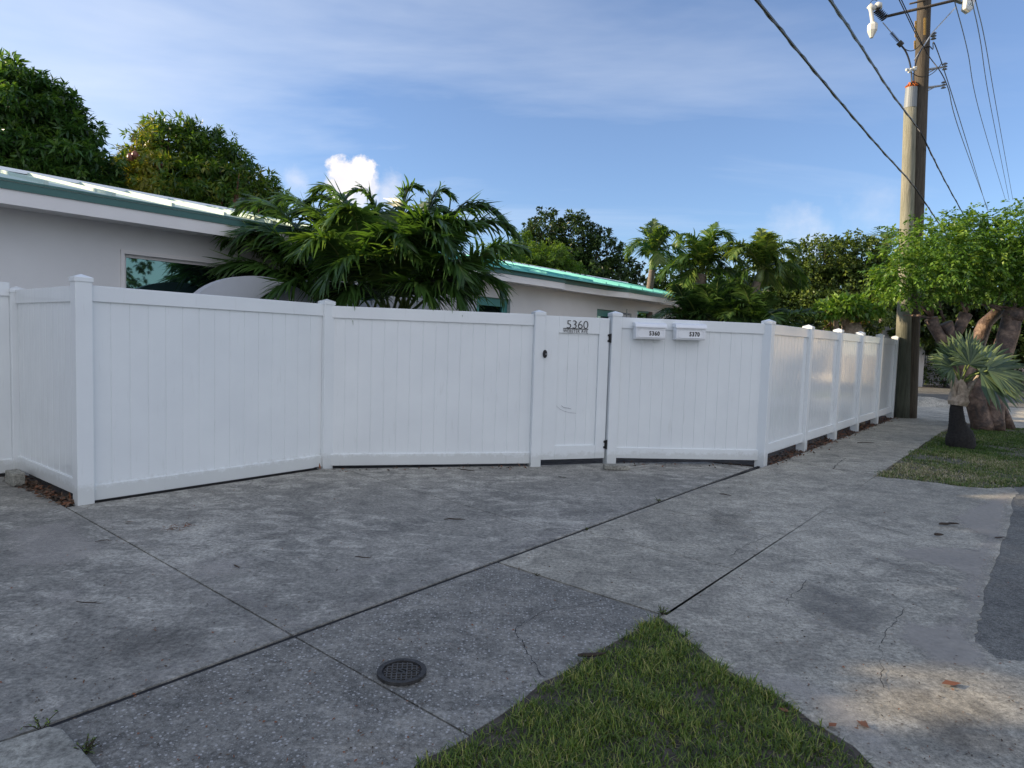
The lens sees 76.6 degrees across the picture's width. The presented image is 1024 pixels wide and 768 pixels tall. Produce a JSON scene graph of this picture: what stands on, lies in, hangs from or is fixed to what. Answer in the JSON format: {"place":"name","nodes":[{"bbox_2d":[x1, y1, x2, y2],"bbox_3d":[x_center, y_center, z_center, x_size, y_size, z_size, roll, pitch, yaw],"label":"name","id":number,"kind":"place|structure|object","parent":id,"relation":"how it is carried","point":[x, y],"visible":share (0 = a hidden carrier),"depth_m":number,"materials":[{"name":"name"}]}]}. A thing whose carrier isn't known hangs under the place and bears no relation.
{"place":"outdoors","nodes":[
{"label":"outdoors","id":0,"kind":"place"},
{"bbox_2d":[0,476,290,741],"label":"driveway","id":1,"kind":"structure","parent":0,"point":[35,568],"depth_m":3.35,"materials":[{"name":"concrete"}]},
{"bbox_2d":[5,469,24,486],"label":"rock","id":2,"kind":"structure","parent":1,"relation":"on","point":[14,477],"depth_m":6.10,"materials":[{"name":"grey stone"}]},
{"bbox_2d":[0,477,1022,767],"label":"grit","id":3,"kind":"object","parent":1,"relation":"on","point":[450,643],"visible":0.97,"depth_m":2.90,"materials":[{"name":"grey gravel"}]},
{"bbox_2d":[53,638,468,767],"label":"apron","id":4,"kind":"object","parent":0,"point":[392,720],"visible":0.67,"depth_m":2.50,"materials":[{"name":"concrete"}]},
{"bbox_2d":[20,710,57,730],"bbox_3d":[-1.752,1.255,2.397,0.036,0.077,0.118,5,5,41],"label":"weed","id":5,"kind":"object","parent":4,"relation":"on","point":[38,724],"visible":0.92,"depth_m":2.40,"materials":[{"name":"green plant"}]},
{"bbox_2d":[0,727,96,767],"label":"concrete pad","id":6,"kind":"object","parent":4,"relation":"on","point":[49,747],"visible":1,"depth_m":2.24,"materials":[{"name":"grey concrete"}]},
{"bbox_2d":[73,733,100,754],"bbox_3d":[-1.502,1.277,2.288,0.082,0.065,0.087,2,4,0],"label":"weed","id":7,"kind":"object","parent":4,"relation":"on","point":[87,749],"visible":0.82,"depth_m":2.29,"materials":[{"name":"green plant"}]},
{"bbox_2d":[67,468,564,636],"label":"driveway","id":8,"kind":"structure","parent":0,"point":[322,569],"depth_m":4.82,"materials":[{"name":"concrete"}]},
{"bbox_2d":[162,524,184,530],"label":"dry sprig","id":9,"kind":"object","parent":8,"relation":"on","point":[172,528],"visible":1,"depth_m":4.87,"materials":[{"name":"brown plant"}]},
{"bbox_2d":[444,518,464,519],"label":"twig","id":10,"kind":"object","parent":8,"relation":"on","point":[454,519],"visible":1,"depth_m":5.37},
{"bbox_2d":[297,563,657,735],"bbox_3d":[-0.121,1.306,3.428,1.214,0.060,1.522,5,5,40],"label":"apron","id":11,"kind":"object","parent":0,"point":[450,697],"visible":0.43,"depth_m":3.28,"materials":[{"name":"concrete"}]},
{"bbox_2d":[377,658,426,685],"bbox_3d":[-0.493,1.289,2.903,0.219,0.016,0.219,2,4,0],"label":"drain grate","id":12,"kind":"object","parent":11,"relation":"on","point":[401,672],"visible":1,"depth_m":2.89,"materials":[{"name":"metal"}]},
{"bbox_2d":[515,600,599,676],"bbox_3d":[0.190,1.280,3.402,0.310,0.001,0.968,3,4,22],"label":"crack","id":13,"kind":"object","parent":11,"relation":"on","point":[524,644],"visible":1,"depth_m":3.26,"materials":[{"name":"black concrete"}]},
{"bbox_2d":[0,366,1023,507],"bbox_3d":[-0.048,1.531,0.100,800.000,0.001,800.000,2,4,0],"label":"ground","id":14,"kind":"structure","parent":0,"point":[543,462],"depth_m":7.82,"materials":[{"name":"grey concrete"}]},
{"bbox_2d":[2,475,74,506],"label":"leaf litter","id":15,"kind":"object","parent":14,"relation":"on","point":[38,488],"visible":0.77,"depth_m":5.83,"materials":[{"name":"brown plant"}]},
{"bbox_2d":[0,48,130,189],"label":"mango tree","id":16,"kind":"object","parent":14,"relation":"on","point":[46,128],"visible":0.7,"depth_m":11.90,"materials":[{"name":"green plant"}]},
{"bbox_2d":[0,166,317,292],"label":"house","id":17,"kind":"structure","parent":14,"relation":"on","point":[56,231],"depth_m":7.46,"materials":[{"name":"white paint"}]},
{"bbox_2d":[125,254,232,292],"bbox_3d":[-4.236,-0.946,8.274,0.080,1.245,1.350,5,5,40],"label":"window","id":18,"kind":"structure","parent":17,"relation":"in","point":[141,272],"depth_m":8.10,"materials":[{"name":"teal glass"}]},
{"bbox_2d":[96,109,292,219],"bbox_3d":[-6.995,-2.821,14.316,4.430,6.526,3.777,4,5,35],"label":"mango tree","id":19,"kind":"object","parent":14,"relation":"on","point":[196,166],"visible":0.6,"depth_m":13.67,"materials":[{"name":"green plant"}]},
{"bbox_2d":[193,276,314,302],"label":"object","id":20,"kind":"structure","parent":14,"relation":"on","point":[247,286],"depth_m":7.70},
{"bbox_2d":[0,274,546,505],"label":"vinyl fence","id":21,"kind":"object","parent":14,"relation":"on","point":[108,392],"visible":0.96,"depth_m":6.58,"materials":[{"name":"white plastic"}]},
{"bbox_2d":[316,300,378,307],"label":"garden wall","id":22,"kind":"structure","parent":14,"relation":"on","point":[363,304],"depth_m":10.11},
{"bbox_2d":[193,172,537,320],"bbox_3d":[-2.044,-0.952,8.541,4.695,3.763,3.004,2,4,0],"label":"palm tree","id":23,"kind":"object","parent":14,"relation":"on","point":[375,252],"visible":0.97,"depth_m":8.08,"materials":[{"name":"green plant"}]},
{"bbox_2d":[29,466,759,732],"bbox_3d":[-1.800,1.320,2.385,0.028,0.044,15.600,5,5,40],"label":"joint filler","id":24,"kind":"object","parent":14,"relation":"on","point":[229,660],"visible":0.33,"depth_m":3.39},
{"bbox_2d":[330,253,680,318],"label":"house","id":25,"kind":"structure","parent":14,"relation":"on","point":[551,292],"depth_m":14.39,"materials":[{"name":"white paint"}]},
{"bbox_2d":[466,296,476,311],"bbox_3d":[-0.858,-0.988,11.961,0.308,1.457,0.254,5,5,40],"label":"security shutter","id":26,"kind":"object","parent":25,"relation":"attached to","point":[472,305],"visible":0.04,"depth_m":11.89,"materials":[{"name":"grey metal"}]},
{"bbox_2d":[476,297,506,312],"bbox_3d":[-0.466,-0.984,12.880,0.080,1.454,1.000,5,5,40],"label":"window","id":27,"kind":"structure","parent":25,"relation":"in","point":[496,301],"depth_m":12.85,"materials":[{"name":"teal glass"}]},
{"bbox_2d":[597,309,613,317],"bbox_3d":[2.272,-1.115,16.170,0.080,1.455,1.033,5,5,40],"label":"window","id":28,"kind":"structure","parent":25,"relation":"in","point":[600,313],"depth_m":16.03,"materials":[{"name":"teal glass"}]},
{"bbox_2d":[623,309,631,317],"bbox_3d":[2.813,-1.168,16.448,0.208,1.459,0.450,5,5,40],"label":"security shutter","id":29,"kind":"object","parent":25,"relation":"attached to","point":[627,315],"visible":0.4,"depth_m":16.36,"materials":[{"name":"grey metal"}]},
{"bbox_2d":[637,311,648,317],"bbox_3d":[3.493,-1.210,17.631,0.080,1.529,0.892,5,5,40],"label":"window","id":30,"kind":"structure","parent":25,"relation":"in","point":[640,314],"depth_m":17.57,"materials":[{"name":"teal glass"}]},
{"bbox_2d":[479,230,588,280],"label":"feathery tree","id":31,"kind":"object","parent":14,"relation":"on","point":[563,261],"visible":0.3,"depth_m":19.39,"materials":[{"name":"green plant"}]},
{"bbox_2d":[516,206,647,286],"bbox_3d":[2.738,-3.159,23.801,5.534,6.567,3.926,2,4,0],"label":"broadleaf tree","id":32,"kind":"object","parent":14,"relation":"on","point":[607,267],"visible":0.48,"depth_m":23.18,"materials":[{"name":"green plant"}]},
{"bbox_2d":[417,619,872,767],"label":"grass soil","id":33,"kind":"structure","parent":14,"relation":"on","point":[847,746],"depth_m":2.54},
{"bbox_2d":[578,652,604,656],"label":"twig","id":34,"kind":"object","parent":33,"relation":"on","point":[594,654],"visible":0.99,"depth_m":3.09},
{"bbox_2d":[414,611,873,767],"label":"grass","id":35,"kind":"structure","parent":33,"relation":"on","point":[653,718],"depth_m":2.59,"materials":[{"name":"green plant"}]},
{"bbox_2d":[652,710,673,728],"bbox_3d":[0.606,1.338,2.595,0.034,0.008,0.134,-1,5,-36],"label":"twig","id":36,"kind":"object","parent":35,"relation":"on","point":[663,718],"visible":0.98,"depth_m":2.59,"materials":[{"name":"brown wood"}]},
{"bbox_2d":[622,218,687,318],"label":"palm tree","id":37,"kind":"object","parent":14,"relation":"on","point":[656,233],"visible":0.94,"depth_m":17.68,"materials":[{"name":"green plant"}]},
{"bbox_2d":[648,283,705,320],"bbox_3d":[3.581,-1.576,13.741,1.580,1.194,1.629,2,4,0],"label":"palm shrub","id":38,"kind":"object","parent":14,"relation":"on","point":[686,299],"visible":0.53,"depth_m":13.56,"materials":[{"name":"green plant"}]},
{"bbox_2d":[654,221,750,299],"bbox_3d":[4.900,-1.756,16.277,2.611,4.883,1.709,1,4,-16],"label":"palm tree","id":39,"kind":"object","parent":14,"relation":"on","point":[702,254],"visible":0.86,"depth_m":16.19,"materials":[{"name":"green plant"}]},
{"bbox_2d":[679,274,762,322],"bbox_3d":[4.602,-1.604,13.384,2.014,1.229,1.702,-1,4,-32],"label":"palm shrub","id":40,"kind":"object","parent":14,"relation":"on","point":[714,295],"visible":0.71,"depth_m":13.18,"materials":[{"name":"green plant"}]},
{"bbox_2d":[644,248,816,322],"bbox_3d":[8.093,-2.396,23.898,6.705,5.364,4.015,2,4,0],"label":"broadleaf tree","id":41,"kind":"object","parent":14,"relation":"on","point":[663,283],"visible":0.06,"depth_m":23.27,"materials":[{"name":"green plant"}]},
{"bbox_2d":[715,227,811,295],"bbox_3d":[6.197,-1.564,15.982,2.715,4.620,1.966,2,4,0],"label":"palm tree","id":42,"kind":"object","parent":14,"relation":"on","point":[761,251],"visible":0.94,"depth_m":15.93,"materials":[{"name":"green plant"}]},
{"bbox_2d":[713,283,825,327],"bbox_3d":[5.197,-1.442,12.999,2.450,1.068,1.821,2,4,0],"label":"palm shrub","id":43,"kind":"object","parent":14,"relation":"on","point":[762,301],"visible":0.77,"depth_m":12.80,"materials":[{"name":"green plant"}]},
{"bbox_2d":[714,416,884,466],"bbox_3d":[5.971,0.922,12.075,0.625,0.020,9.550,5,5,40],"label":"litter bed","id":44,"kind":"object","parent":14,"relation":"on","point":[744,462],"visible":0.2,"depth_m":9.46,"materials":[{"name":"soil"}]},
{"bbox_2d":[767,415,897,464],"bbox_3d":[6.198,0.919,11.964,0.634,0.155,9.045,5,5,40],"label":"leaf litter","id":45,"kind":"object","parent":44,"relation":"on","point":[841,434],"visible":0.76,"depth_m":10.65,"materials":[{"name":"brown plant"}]},
{"bbox_2d":[796,309,880,424],"bbox_3d":[6.851,-0.428,13.656,1.904,2.522,1.162,-1,5,-35],"label":"shrub","id":46,"kind":"object","parent":44,"relation":"on","point":[847,326],"visible":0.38,"depth_m":13.51,"materials":[{"name":"green plant"}]},
{"bbox_2d":[754,319,899,467],"bbox_3d":[6.074,-0.020,11.737,0.152,1.944,8.922,5,5,40],"label":"vinyl fence","id":47,"kind":"object","parent":14,"relation":"on","point":[815,383],"visible":0.94,"depth_m":10.20,"materials":[{"name":"white plastic"}]},
{"bbox_2d":[772,227,897,336],"bbox_3d":[11.069,-2.513,22.840,4.838,5.918,4.760,5,5,37],"label":"broadleaf tree","id":48,"kind":"object","parent":14,"relation":"on","point":[842,268],"visible":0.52,"depth_m":22.03,"materials":[{"name":"green plant"}]},
{"bbox_2d":[809,290,886,330],"bbox_3d":[6.889,-0.479,13.320,1.249,2.844,1.735,5,5,40],"label":"leafy shrub","id":49,"kind":"object","parent":14,"relation":"on","point":[836,306],"visible":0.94,"depth_m":13.01,"materials":[{"name":"green plant"}]},
{"bbox_2d":[861,226,898,333],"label":"tree","id":50,"kind":"object","parent":14,"relation":"on","point":[883,235],"visible":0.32,"depth_m":25.42,"materials":[{"name":"green plant"}]},
{"bbox_2d":[923,355,948,384],"bbox_3d":[22.794,-0.899,32.991,5.766,1.937,0.070,2,4,0],"label":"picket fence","id":51,"kind":"object","parent":14,"relation":"on","point":[930,375],"visible":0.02,"depth_m":32.99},
{"bbox_2d":[886,227,1023,365],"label":"broadleaf tree","id":52,"kind":"object","parent":14,"relation":"on","point":[928,345],"visible":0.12,"depth_m":28.63,"materials":[{"name":"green plant"}]},
{"bbox_2d":[923,359,1023,386],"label":"hedge","id":53,"kind":"object","parent":14,"relation":"on","point":[926,371],"visible":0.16,"depth_m":30.69,"materials":[{"name":"green plant"}]},
{"bbox_2d":[0,0,1023,356],"label":"sky","id":54,"kind":"structure","parent":0,"point":[688,116],"materials":[{"name":"blue"}]},
{"bbox_2d":[344,462,752,535],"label":"driveway","id":55,"kind":"structure","parent":0,"point":[546,497],"depth_m":6.79,"materials":[{"name":"concrete"}]},
{"bbox_2d":[318,463,525,471],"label":"leaf litter","id":56,"kind":"object","parent":55,"relation":"on","point":[434,468],"visible":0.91,"depth_m":7.52,"materials":[{"name":"brown plant"}]},
{"bbox_2d":[619,461,746,467],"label":"leaf litter","id":57,"kind":"object","parent":55,"relation":"on","point":[675,464],"visible":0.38,"depth_m":8.29,"materials":[{"name":"brown plant"}]},
{"bbox_2d":[603,311,764,463],"bbox_3d":[2.187,0.078,8.273,2.036,1.940,0.164,1,4,-8],"label":"vinyl fence","id":58,"kind":"object","parent":55,"relation":"on","point":[668,397],"visible":0.91,"depth_m":8.24,"materials":[{"name":"white plastic"}]},
{"bbox_2d":[541,316,611,459],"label":"garden gate","id":59,"kind":"structure","parent":58,"relation":"attached to","point":[574,394],"depth_m":7.97,"materials":[{"name":"white plastic"}]},
{"bbox_2d":[563,320,587,332],"bbox_3d":[0.778,-0.699,7.894,0.328,0.149,0.006,1,4,-18],"label":"house number sign","id":60,"kind":"object","parent":59,"relation":"attached to","point":[570,328],"visible":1,"depth_m":7.89,"materials":[{"name":"grey metal"}]},
{"bbox_2d":[632,322,666,339],"bbox_3d":[1.707,-0.657,8.039,0.400,0.205,0.145,1,4,-6],"label":"mailbox","id":61,"kind":"object","parent":58,"relation":"attached to","point":[655,331],"visible":1,"depth_m":7.99,"materials":[{"name":"white metal"}]},
{"bbox_2d":[672,323,706,340],"bbox_3d":[2.217,-0.651,8.095,0.400,0.205,0.145,1,4,-6],"label":"mailbox","id":62,"kind":"object","parent":58,"relation":"attached to","point":[681,331],"visible":1,"depth_m":8.04,"materials":[{"name":"white metal"}]},
{"bbox_2d":[603,463,629,469],"bbox_3d":[1.259,1.000,7.823,0.300,0.055,0.130,2,4,-3],"label":"paver block","id":63,"kind":"object","parent":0,"point":[616,466],"depth_m":7.76,"materials":[{"name":"grey concrete"}]},
{"bbox_2d":[499,531,734,618],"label":"sidewalk","id":64,"kind":"structure","parent":0,"point":[674,577],"depth_m":4.33,"materials":[{"name":"concrete"}]},
{"bbox_2d":[583,507,785,568],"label":"sidewalk","id":65,"kind":"structure","parent":0,"point":[703,539],"depth_m":5.17,"materials":[{"name":"concrete"}]},
{"bbox_2d":[650,489,822,534],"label":"sidewalk","id":66,"kind":"structure","parent":0,"point":[771,516],"depth_m":6.03,"materials":[{"name":"concrete"}]},
{"bbox_2d":[699,461,877,509],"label":"sidewalk","id":67,"kind":"structure","parent":0,"point":[810,486],"depth_m":7.26,"materials":[{"name":"concrete"}]},
{"bbox_2d":[784,452,894,473],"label":"sidewalk","id":68,"kind":"structure","parent":0,"point":[847,463],"depth_m":8.79,"materials":[{"name":"concrete"}]},
{"bbox_2d":[661,476,1023,767],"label":"street apron","id":69,"kind":"object","parent":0,"point":[729,603],"visible":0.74,"depth_m":3.57,"materials":[{"name":"concrete"}]},
{"bbox_2d":[656,605,670,614],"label":"weed","id":70,"kind":"object","parent":69,"relation":"on","point":[663,611],"visible":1,"depth_m":3.62,"materials":[{"name":"green plant"}]},
{"bbox_2d":[857,720,868,727],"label":"fallen leaf","id":71,"kind":"object","parent":69,"relation":"on","point":[863,724],"visible":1,"depth_m":2.60,"materials":[{"name":"brown plant"}]},
{"bbox_2d":[939,522,958,524],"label":"twig","id":72,"kind":"object","parent":69,"relation":"on","point":[944,523],"visible":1,"depth_m":5.70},
{"bbox_2d":[941,680,959,684],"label":"fallen leaf","id":73,"kind":"object","parent":69,"relation":"on","point":[948,682],"visible":1,"depth_m":2.95,"materials":[{"name":"brown plant"}]},
{"bbox_2d":[808,440,916,462],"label":"sidewalk","id":74,"kind":"structure","parent":0,"point":[875,452],"depth_m":9.89,"materials":[{"name":"concrete"}]},
{"bbox_2d":[838,430,932,449],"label":"sidewalk","id":75,"kind":"structure","parent":0,"point":[899,440],"depth_m":11.35,"materials":[{"name":"concrete"}]},
{"bbox_2d":[865,423,945,437],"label":"sidewalk","id":76,"kind":"structure","parent":0,"point":[908,429],"depth_m":12.84,"materials":[{"name":"concrete"}]},
{"bbox_2d":[883,418,948,429],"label":"sidewalk","id":77,"kind":"structure","parent":0,"point":[924,422],"depth_m":14.24,"materials":[{"name":"concrete"}]},
{"bbox_2d":[894,82,917,417],"bbox_3d":[9.169,-3.008,15.018,0.568,7.819,0.353,2,4,0],"label":"conduit","id":78,"kind":"object","parent":77,"relation":"on","point":[903,333],"visible":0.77,"depth_m":14.94,"materials":[{"name":"grey metal"}]},
{"bbox_2d":[887,0,960,417],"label":"utility pole","id":79,"kind":"object","parent":77,"relation":"on","point":[923,20],"visible":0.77,"depth_m":14.78,"materials":[{"name":"brown wood"}]},
{"bbox_2d":[754,0,946,234],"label":"overhead cable","id":80,"kind":"object","parent":79,"relation":"attached to","point":[779,27],"visible":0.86,"depth_m":8.00,"materials":[{"name":"black paint"}]},
{"bbox_2d":[867,2,888,38],"bbox_3d":[8.159,-8.135,14.484,0.484,0.780,0.220,2,4,0],"label":"fuse cutout","id":81,"kind":"object","parent":79,"relation":"attached to","point":[872,26],"visible":1,"depth_m":14.43,"materials":[{"name":"beige ceramic"}]},
{"bbox_2d":[883,22,903,47],"bbox_3d":[8.527,-7.813,14.505,0.511,0.539,0.120,2,4,0],"label":"string insulator","id":82,"kind":"object","parent":81,"relation":"attached to","point":[900,43],"visible":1,"depth_m":14.49,"materials":[{"name":"grey metal"}]},
{"bbox_2d":[901,45,912,83],"bbox_3d":[8.855,-7.169,14.546,0.318,0.845,0.036,2,4,0],"label":"jumper cable","id":83,"kind":"object","parent":82,"relation":"hanging from","point":[904,49],"visible":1,"depth_m":14.53,"materials":[{"name":"black paint"}]},
{"bbox_2d":[828,0,962,212],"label":"overhead cable","id":84,"kind":"object","parent":79,"relation":"attached to","point":[840,15],"visible":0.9,"depth_m":10.69,"materials":[{"name":"black paint"}]},
{"bbox_2d":[905,66,916,72],"bbox_3d":[8.933,-7.037,14.504,0.239,0.157,0.060,2,4,0],"label":"cable clamp","id":85,"kind":"object","parent":79,"relation":"attached to","point":[914,68],"visible":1,"depth_m":14.48,"materials":[{"name":"beige ceramic"}]},
{"bbox_2d":[913,33,933,83],"bbox_3d":[9.225,-7.300,14.537,0.394,1.130,0.024,2,4,0],"label":"jumper cable","id":86,"kind":"object","parent":79,"relation":"attached to","point":[916,62],"visible":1,"depth_m":14.53,"materials":[{"name":"black rubber"}]},
{"bbox_2d":[899,0,987,210],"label":"power line","id":87,"kind":"object","parent":79,"relation":"attached to","point":[933,43],"visible":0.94,"depth_m":15.30,"materials":[{"name":"black paint"}]},
{"bbox_2d":[901,0,988,210],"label":"power line","id":88,"kind":"object","parent":79,"relation":"attached to","point":[945,82],"visible":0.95,"depth_m":14.57,"materials":[{"name":"black paint"}]},
{"bbox_2d":[956,0,974,13],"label":"fuse cutout","id":89,"kind":"object","parent":79,"relation":"attached to","point":[966,7],"visible":0.85,"depth_m":14.34,"materials":[{"name":"beige ceramic"}]},
{"bbox_2d":[954,0,1005,199],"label":"power line","id":90,"kind":"object","parent":79,"relation":"attached to","point":[972,82],"visible":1,"depth_m":19.60,"materials":[{"name":"black paint"}]},
{"bbox_2d":[971,0,1008,197],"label":"power line","id":91,"kind":"object","parent":79,"relation":"attached to","point":[986,84],"visible":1,"depth_m":20.98,"materials":[{"name":"black paint"}]},
{"bbox_2d":[975,0,1012,198],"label":"power line","id":92,"kind":"object","parent":79,"relation":"attached to","point":[991,81],"visible":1,"depth_m":20.66,"materials":[{"name":"black paint"}]},
{"bbox_2d":[873,427,1023,488],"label":"verge grass","id":93,"kind":"structure","parent":0,"point":[981,436],"depth_m":9.05,"materials":[{"name":"green plant"}]},
{"bbox_2d":[858,197,1023,430],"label":"street tree","id":94,"kind":"object","parent":93,"relation":"on","point":[1006,275],"visible":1,"depth_m":13.08,"materials":[{"name":"green plant"}]},
{"bbox_2d":[926,328,1023,449],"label":"fan palm","id":95,"kind":"object","parent":93,"relation":"on","point":[999,378],"visible":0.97,"depth_m":10.42,"materials":[{"name":"green plant"}]},
{"bbox_2d":[882,407,1023,428],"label":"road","id":96,"kind":"structure","parent":0,"point":[942,413],"depth_m":16.64,"materials":[{"name":"grey asphalt"}]},
{"bbox_2d":[744,274,934,323],"bbox_3d":[15.045,-2.946,31.907,10.557,5.845,6.039,2,4,0],"label":"broadleaf tree","id":97,"kind":"object","parent":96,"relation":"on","point":[846,286],"depth_m":29.84,"materials":[{"name":"green plant"}]},
{"bbox_2d":[917,396,965,407],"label":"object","id":98,"kind":"object","parent":96,"relation":"on","point":[929,402],"visible":0.57,"depth_m":18.92,"materials":[{"name":"grey concrete"}]},
{"bbox_2d":[918,387,1023,407],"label":"cross street","id":99,"kind":"structure","parent":0,"point":[940,393],"depth_m":24.68,"materials":[{"name":"grey asphalt"}]},
{"bbox_2d":[872,326,925,386],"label":"boundary wall","id":100,"kind":"structure","parent":99,"relation":"on","point":[921,366],"depth_m":29.86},
{"bbox_2d":[974,487,1023,660],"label":"road","id":101,"kind":"structure","parent":0,"point":[1000,626],"depth_m":4.03,"materials":[{"name":"grey asphalt"}]}
]}

